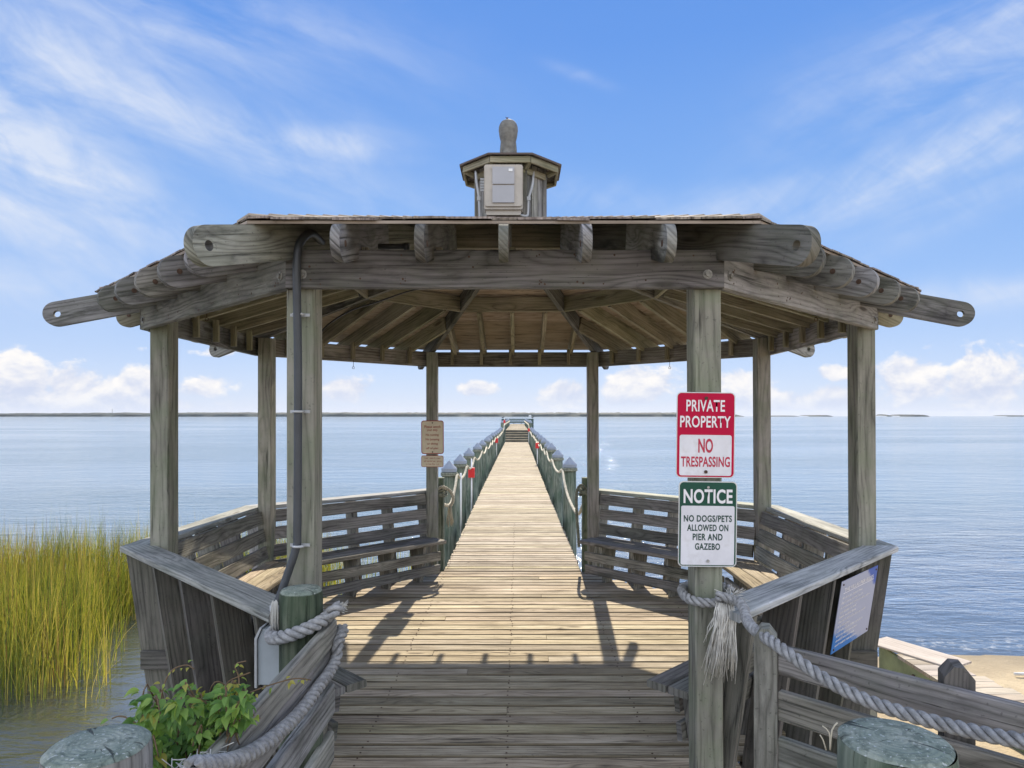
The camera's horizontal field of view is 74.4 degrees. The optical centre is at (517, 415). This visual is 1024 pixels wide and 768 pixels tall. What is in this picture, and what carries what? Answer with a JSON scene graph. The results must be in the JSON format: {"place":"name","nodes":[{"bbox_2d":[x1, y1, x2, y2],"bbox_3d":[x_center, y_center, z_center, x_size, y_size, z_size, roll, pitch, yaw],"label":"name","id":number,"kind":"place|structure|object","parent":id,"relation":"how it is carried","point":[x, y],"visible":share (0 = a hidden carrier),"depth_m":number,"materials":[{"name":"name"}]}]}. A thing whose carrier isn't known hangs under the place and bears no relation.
{"place":"outdoors","nodes":[
{"label":"outdoors","id":0,"kind":"place"},
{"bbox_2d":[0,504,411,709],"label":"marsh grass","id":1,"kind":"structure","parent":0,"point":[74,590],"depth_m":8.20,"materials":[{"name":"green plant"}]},
{"bbox_2d":[438,477,444,571],"bbox_3d":[-0.965,2.200,8.220,0.130,2.900,0.130,0,0,0],"label":"square post","id":2,"kind":"object","parent":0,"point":[441,519],"visible":0.19,"depth_m":8.15,"materials":[{"name":"green wood"}]},
{"bbox_2d":[438,489,447,496],"bbox_3d":[-0.965,0.923,8.220,0.227,0.124,0.227,0,0,0],"label":"rope wrap","id":3,"kind":"object","parent":2,"relation":"attached to","point":[445,492],"visible":0.41,"depth_m":8.13,"materials":[{"name":"beige fabric"}]},
{"bbox_2d":[438,485,454,526],"bbox_3d":[-0.866,1.085,8.096,0.222,0.510,0.078,0,0,5],"label":"frayed rope","id":4,"kind":"object","parent":2,"relation":"attached to","point":[450,504],"visible":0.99,"depth_m":8.08,"materials":[{"name":"beige fabric"}]},
{"bbox_2d":[0,416,1023,767],"bbox_3d":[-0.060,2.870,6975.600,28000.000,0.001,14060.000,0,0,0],"label":"water","id":5,"kind":"structure","parent":0,"point":[950,506],"depth_m":27.87,"materials":[{"name":"blue liquid"}]},
{"bbox_2d":[39,724,152,767],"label":"round pile","id":6,"kind":"object","parent":5,"relation":"in","point":[119,746],"visible":1,"depth_m":1.56,"materials":[{"name":"grey wood"}]},
{"bbox_2d":[203,619,336,767],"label":"board fence","id":7,"kind":"object","parent":6,"relation":"attached to","point":[281,700],"visible":0.68,"depth_m":2.56,"materials":[{"name":"grey wood"}]},
{"bbox_2d":[100,660,310,767],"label":"vine","id":8,"kind":"object","parent":7,"relation":"attached to","point":[163,722],"visible":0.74,"depth_m":1.94,"materials":[{"name":"green plant"}]},
{"bbox_2d":[161,624,348,767],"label":"rope","id":9,"kind":"object","parent":7,"relation":"attached to","point":[270,739],"visible":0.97,"depth_m":2.19,"materials":[{"name":"grey fabric"}]},
{"bbox_2d":[279,584,322,767],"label":"round pile","id":10,"kind":"object","parent":5,"relation":"in","point":[299,604],"visible":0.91,"depth_m":2.86,"materials":[{"name":"green wood"}]},
{"bbox_2d":[264,600,348,644],"bbox_3d":[-0.943,0.882,2.935,0.317,0.185,0.301,0,0,42],"label":"rope","id":11,"kind":"object","parent":10,"relation":"attached to","point":[273,635],"visible":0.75,"depth_m":2.85,"materials":[{"name":"grey fabric"}]},
{"bbox_2d":[0,412,744,416],"bbox_3d":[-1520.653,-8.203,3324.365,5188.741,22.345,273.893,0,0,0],"label":"forest","id":12,"kind":"object","parent":5,"relation":"on","point":[392,414],"visible":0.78,"depth_m":3210.04,"materials":[{"name":"green plant"}]},
{"bbox_2d":[441,460,456,566],"bbox_3d":[-1.153,2.596,11.300,0.264,3.708,0.264,0,0,0],"label":"pile","id":13,"kind":"object","parent":5,"relation":"in","point":[450,531],"visible":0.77,"depth_m":11.19,"materials":[{"name":"wood"}]},
{"bbox_2d":[454,454,466,541],"bbox_3d":[-1.143,2.600,13.350,0.264,3.699,0.264,0,0,0],"label":"pile","id":14,"kind":"object","parent":5,"relation":"in","point":[460,459],"visible":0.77,"depth_m":13.24,"materials":[{"name":"wood"}]},
{"bbox_2d":[463,448,473,522],"bbox_3d":[-1.177,2.606,16.200,0.264,3.688,0.264,0,0,0],"label":"pile","id":15,"kind":"object","parent":5,"relation":"in","point":[468,452],"visible":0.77,"depth_m":16.09,"materials":[{"name":"wood"}]},
{"bbox_2d":[473,443,481,504],"bbox_3d":[-1.163,2.606,19.400,0.264,3.687,0.264,0,0,0],"label":"pile","id":16,"kind":"object","parent":5,"relation":"in","point":[478,477],"visible":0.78,"depth_m":19.29,"materials":[{"name":"wood"}]},
{"bbox_2d":[479,440,485,486],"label":"pile","id":17,"kind":"object","parent":5,"relation":"in","point":[482,443],"visible":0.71,"depth_m":21.99,"materials":[{"name":"wood"}]},
{"bbox_2d":[484,436,490,480],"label":"pile","id":18,"kind":"object","parent":5,"relation":"in","point":[486,439],"visible":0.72,"depth_m":24.89,"materials":[{"name":"wood"}]},
{"bbox_2d":[488,435,492,470],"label":"pile","id":19,"kind":"object","parent":5,"relation":"in","point":[490,437],"visible":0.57,"depth_m":27.91,"materials":[{"name":"wood"}]},
{"bbox_2d":[490,432,494,464],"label":"pile","id":20,"kind":"object","parent":5,"relation":"in","point":[492,434],"visible":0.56,"depth_m":30.91,"materials":[{"name":"wood"}]},
{"bbox_2d":[494,432,496,460],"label":"pile","id":21,"kind":"object","parent":5,"relation":"in","point":[495,433],"visible":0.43,"depth_m":33.89,"materials":[{"name":"wood"}]},
{"bbox_2d":[495,430,498,456],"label":"pile","id":22,"kind":"object","parent":5,"relation":"in","point":[496,431],"visible":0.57,"depth_m":36.92,"materials":[{"name":"wood"}]},
{"bbox_2d":[497,429,500,452],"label":"pile","id":23,"kind":"object","parent":5,"relation":"in","point":[498,430],"visible":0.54,"depth_m":39.91,"materials":[{"name":"wood"}]},
{"bbox_2d":[500,421,503,444],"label":"pile","id":24,"kind":"object","parent":5,"relation":"in","point":[502,424],"visible":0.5,"depth_m":49.73,"materials":[{"name":"wood"}]},
{"bbox_2d":[441,421,509,506],"bbox_3d":[-1.129,0.910,45.598,0.386,0.724,74.010,0,0,0],"label":"rope","id":25,"kind":"object","parent":24,"relation":"attached to","point":[457,475],"visible":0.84,"depth_m":13.24,"materials":[{"name":"beige fabric"}]},
{"bbox_2d":[529,420,531,444],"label":"pile","id":26,"kind":"object","parent":5,"relation":"in","point":[530,423],"visible":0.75,"depth_m":49.71,"materials":[{"name":"wood"}]},
{"bbox_2d":[533,431,536,457],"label":"pile","id":27,"kind":"object","parent":5,"relation":"in","point":[534,445],"visible":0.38,"depth_m":35.51,"materials":[{"name":"wood"}]},
{"bbox_2d":[536,434,540,465],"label":"pile","id":28,"kind":"object","parent":5,"relation":"in","point":[538,436],"visible":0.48,"depth_m":29.56,"materials":[{"name":"wood"}]},
{"bbox_2d":[538,435,543,473],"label":"pile","id":29,"kind":"object","parent":5,"relation":"in","point":[541,437],"visible":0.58,"depth_m":26.51,"materials":[{"name":"wood"}]},
{"bbox_2d":[541,437,547,481],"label":"pile","id":30,"kind":"object","parent":5,"relation":"in","point":[544,440],"visible":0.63,"depth_m":23.50,"materials":[{"name":"wood"}]},
{"bbox_2d":[544,441,550,489],"bbox_3d":[0.937,2.610,20.900,0.264,3.680,0.264,0,0,0],"label":"pile","id":31,"kind":"object","parent":5,"relation":"in","point":[547,444],"visible":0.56,"depth_m":20.82,"materials":[{"name":"wood"}]},
{"bbox_2d":[547,443,555,500],"bbox_3d":[0.928,2.593,18.700,0.264,3.714,0.264,0,0,0],"label":"pile","id":32,"kind":"object","parent":5,"relation":"in","point":[551,446],"visible":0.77,"depth_m":18.59,"materials":[{"name":"wood"}]},
{"bbox_2d":[524,421,581,514],"bbox_3d":[0.918,0.959,45.407,0.338,0.821,74.391,0,0,0],"label":"rope","id":33,"kind":"object","parent":32,"relation":"attached to","point":[552,460],"visible":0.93,"depth_m":12.25,"materials":[{"name":"beige fabric"}]},
{"bbox_2d":[552,449,562,525],"bbox_3d":[0.924,2.610,15.700,0.264,3.680,0.264,0,0,0],"label":"pile","id":34,"kind":"object","parent":5,"relation":"in","point":[557,494],"visible":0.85,"depth_m":15.60,"materials":[{"name":"wood"}]},
{"bbox_2d":[562,457,576,559],"bbox_3d":[0.942,2.596,12.300,0.264,3.708,0.264,0,0,0],"label":"pile","id":35,"kind":"object","parent":5,"relation":"in","point":[569,523],"visible":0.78,"depth_m":12.19,"materials":[{"name":"wood"}]},
{"bbox_2d":[771,415,799,416],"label":"island","id":36,"kind":"structure","parent":5,"relation":"on","point":[785,416],"depth_m":3602.66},
{"bbox_2d":[800,415,832,416],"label":"island","id":37,"kind":"structure","parent":5,"relation":"in","point":[817,415],"depth_m":3623.91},
{"bbox_2d":[837,717,958,767],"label":"round pile","id":38,"kind":"object","parent":5,"relation":"in","point":[869,742],"visible":1,"depth_m":1.54,"materials":[{"name":"grey wood"}]},
{"bbox_2d":[890,414,929,416],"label":"island","id":39,"kind":"structure","parent":5,"relation":"on","point":[907,415],"depth_m":3611.95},
{"bbox_2d":[994,415,1023,416],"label":"island","id":40,"kind":"structure","parent":5,"relation":"on","point":[1011,415],"depth_m":3634.75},
{"bbox_2d":[0,0,1023,415],"label":"sky","id":41,"kind":"structure","parent":0,"point":[893,130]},
{"bbox_2d":[444,424,580,571],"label":"pier deck","id":42,"kind":"structure","parent":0,"point":[513,524],"depth_m":11.21,"materials":[{"name":"brown wood"}]},
{"bbox_2d":[460,473,461,536],"bbox_3d":[-0.990,1.570,11.700,0.030,1.160,0.030,0,0,-22],"label":"utility pipe","id":43,"kind":"object","parent":42,"relation":"attached to","point":[460,504],"visible":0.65,"depth_m":11.69,"materials":[{"name":"white paint"}]},
{"bbox_2d":[468,459,474,510],"bbox_3d":[-1.010,1.540,14.658,0.140,1.220,0.145,0,0,0],"label":"utility pipe","id":44,"kind":"object","parent":42,"relation":"attached to","point":[471,473],"visible":0.83,"depth_m":14.62,"materials":[{"name":"white paint"}]},
{"bbox_2d":[505,430,527,441],"bbox_3d":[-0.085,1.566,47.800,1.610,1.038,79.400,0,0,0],"label":"stairs","id":45,"kind":"structure","parent":42,"relation":"attached to","point":[516,439],"depth_m":48.83,"materials":[{"name":"wood"}]},
{"bbox_2d":[501,419,533,427],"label":"platform railing","id":46,"kind":"object","parent":42,"relation":"attached to","point":[517,420],"visible":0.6,"depth_m":87.28,"materials":[{"name":"white metal"}]},
{"bbox_2d":[535,443,538,463],"bbox_3d":[0.740,1.438,25.858,0.140,0.825,0.145,0,0,0],"label":"utility pipe","id":47,"kind":"object","parent":42,"relation":"attached to","point":[536,446],"visible":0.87,"depth_m":25.84,"materials":[{"name":"white paint"}]},
{"bbox_2d":[877,654,1023,759],"bbox_3d":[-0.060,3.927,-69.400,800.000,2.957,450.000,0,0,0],"label":"beach","id":48,"kind":"structure","parent":0,"point":[999,669],"depth_m":7.38,"materials":[{"name":"beige sand"}]},
{"bbox_2d":[42,152,974,767],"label":"gazebo","id":49,"kind":"object","parent":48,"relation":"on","point":[692,290],"visible":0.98,"depth_m":4.21,"materials":[{"name":"brown wood"}]},
{"bbox_2d":[270,229,324,611],"bbox_3d":[-0.998,0.036,3.148,0.121,1.818,0.318,0,0,30],"label":"conduit","id":50,"kind":"object","parent":49,"relation":"attached to","point":[297,544],"visible":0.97,"depth_m":3.07,"materials":[{"name":"grey metal"}]},
{"bbox_2d":[322,290,414,331],"bbox_3d":[-1.048,-0.794,4.999,0.067,0.479,1.010,0,0,34],"label":"cable","id":51,"kind":"object","parent":49,"relation":"attached to","point":[329,323],"visible":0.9,"depth_m":4.86,"materials":[{"name":"plastic"}]},
{"bbox_2d":[378,242,409,249],"bbox_3d":[-0.593,-0.808,3.220,0.146,0.038,0.038,0,0,0],"label":"pipe stub","id":52,"kind":"object","parent":49,"relation":"attached to","point":[405,245],"visible":0.92,"depth_m":3.21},
{"bbox_2d":[421,420,443,453],"bbox_3d":[-1.002,0.249,7.905,0.265,0.394,0.009,0,0,0],"label":"watch your step sign","id":53,"kind":"object","parent":49,"relation":"attached to","point":[432,437],"visible":1,"depth_m":7.91,"materials":[{"name":"metal"}]},
{"bbox_2d":[421,455,443,466],"bbox_3d":[-1.003,0.530,7.907,0.261,0.136,0.006,0,0,0],"label":"notice sign","id":54,"kind":"object","parent":49,"relation":"attached to","point":[430,461],"visible":1,"depth_m":7.91,"materials":[{"name":"beige metal"}]},
{"bbox_2d":[474,164,534,216],"bbox_3d":[-0.107,-1.701,5.279,0.480,0.507,0.222,0,0,0],"label":"electrical enclosure","id":55,"kind":"object","parent":49,"relation":"on","point":[501,187],"visible":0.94,"depth_m":5.18,"materials":[{"name":"white paint"}]},
{"bbox_2d":[485,164,521,206],"bbox_3d":[-0.112,-1.772,5.192,0.285,0.320,0.014,0,0,0],"label":"window frame","id":56,"kind":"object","parent":55,"relation":"in","point":[517,184],"depth_m":5.18,"materials":[{"name":"white wood"}]},
{"bbox_2d":[499,118,517,163],"bbox_3d":[-0.081,-2.286,5.601,0.161,0.392,0.162,0,0,0],"label":"wooden finial","id":57,"kind":"object","parent":49,"relation":"on","point":[508,130],"visible":0.69,"depth_m":5.55,"materials":[{"name":"wood"}]},
{"bbox_2d":[676,392,734,477],"bbox_3d":[0.866,0.088,3.114,0.274,0.398,0.009,0,0,0],"label":"private property sign","id":58,"kind":"object","parent":49,"relation":"attached to","point":[705,434],"visible":1,"depth_m":3.11,"materials":[{"name":"metal"}]},
{"bbox_2d":[678,481,736,566],"bbox_3d":[0.875,0.499,3.114,0.274,0.398,0.009,0,0,0],"label":"no dogs sign","id":59,"kind":"object","parent":49,"relation":"attached to","point":[707,523],"visible":1,"depth_m":3.11,"materials":[{"name":"metal"}]},
{"bbox_2d":[677,581,1023,749],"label":"rope","id":60,"kind":"object","parent":49,"relation":"attached to","point":[725,601],"visible":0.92,"depth_m":2.33,"materials":[{"name":"grey fabric"}]},
{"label":"deck frame","id":61,"kind":"structure","parent":49,"relation":"attached to","visible":0},
{"bbox_2d":[271,572,785,767],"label":"deck","id":62,"kind":"structure","parent":61,"relation":"on","point":[506,669],"depth_m":4.86,"materials":[{"name":"brown wood"}]},
{"bbox_2d":[123,505,286,593],"bbox_3d":[-2.366,1.514,5.606,0.642,1.271,2.091,0,0,0],"label":"bench","id":63,"kind":"object","parent":62,"relation":"on","point":[230,548],"visible":0.32,"depth_m":5.78,"materials":[{"name":"grey wood"}]},
{"bbox_2d":[120,544,366,767],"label":"bench","id":64,"kind":"object","parent":62,"relation":"on","point":[208,622],"visible":0.52,"depth_m":3.85,"materials":[{"name":"grey wood"}]},
{"bbox_2d":[254,622,278,687],"bbox_3d":[-1.098,1.067,3.040,0.130,0.265,0.125,0,0,0],"label":"junction box","id":65,"kind":"object","parent":64,"relation":"attached to","point":[266,663],"visible":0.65,"depth_m":2.99,"materials":[{"name":"grey plastic"}]},
{"bbox_2d":[247,488,446,597],"bbox_3d":[-1.669,1.514,7.204,2.238,1.271,0.642,0,0,-45],"label":"bench","id":66,"kind":"object","parent":62,"relation":"on","point":[386,566],"visible":0.64,"depth_m":7.24,"materials":[{"name":"grey wood"}]},
{"bbox_2d":[579,488,778,596],"bbox_3d":[1.554,1.514,7.199,2.251,1.271,0.642,0,0,45],"label":"bench","id":67,"kind":"object","parent":62,"relation":"on","point":[637,565],"visible":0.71,"depth_m":7.30,"materials":[{"name":"grey wood"}]},
{"bbox_2d":[647,545,898,767],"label":"bench","id":68,"kind":"object","parent":62,"relation":"on","point":[798,609],"visible":0.52,"depth_m":3.63,"materials":[{"name":"grey wood"}]},
{"bbox_2d":[830,565,877,654],"bbox_3d":[2.033,1.156,4.066,0.612,0.429,0.068,0,0,-45],"label":"pier rules sign","id":69,"kind":"object","parent":68,"relation":"attached to","point":[854,607],"visible":1,"depth_m":4.04,"materials":[{"name":"metal"}]},
{"bbox_2d":[722,505,894,714],"bbox_3d":[2.246,1.514,5.567,0.642,1.271,2.144,0,0,0],"label":"bench","id":70,"kind":"object","parent":62,"relation":"on","point":[798,545],"visible":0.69,"depth_m":5.58,"materials":[{"name":"grey wood"}]},
{"bbox_2d":[582,477,587,571],"bbox_3d":[0.845,2.200,8.220,0.130,2.900,0.130,0,0,0],"label":"square post","id":71,"kind":"object","parent":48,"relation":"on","point":[584,517],"visible":0.15,"depth_m":8.15,"materials":[{"name":"green wood"}]},
{"bbox_2d":[578,487,586,495],"bbox_3d":[0.845,0.923,8.220,0.227,0.124,0.227,0,0,0],"label":"rope wrap","id":72,"kind":"object","parent":71,"relation":"attached to","point":[581,491],"visible":0.41,"depth_m":8.14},
{"bbox_2d":[575,484,586,546],"bbox_3d":[0.761,1.194,8.108,0.160,0.763,0.057,0,0,-16],"label":"hanging rope","id":73,"kind":"object","parent":72,"relation":"hanging from","point":[576,508],"visible":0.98,"depth_m":8.09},
{"bbox_2d":[754,622,1023,767],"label":"rail fence","id":74,"kind":"object","parent":48,"relation":"on","point":[952,693],"visible":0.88,"depth_m":2.32,"materials":[{"name":"grey wood"}]},
{"bbox_2d":[820,722,837,749],"bbox_3d":[0.898,0.925,1.950,0.053,0.081,0.003,0,0,0],"label":"weed sprig","id":75,"kind":"object","parent":74,"relation":"attached to","point":[830,735],"visible":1,"depth_m":1.95,"materials":[{"name":"plant"}]},
{"bbox_2d":[879,648,1023,753],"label":"boardwalk stringer","id":76,"kind":"object","parent":48,"relation":"on","point":[889,660],"visible":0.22,"depth_m":7.00,"materials":[{"name":"wood"}]},
{"bbox_2d":[878,637,1023,702],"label":"boardwalk","id":77,"kind":"structure","parent":76,"relation":"on","point":[926,662],"depth_m":6.68,"materials":[{"name":"brown wood"}]},
{"bbox_2d":[1013,672,1023,675],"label":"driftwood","id":78,"kind":"object","parent":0,"point":[1019,673],"visible":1,"depth_m":7.18,"materials":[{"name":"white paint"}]}
]}

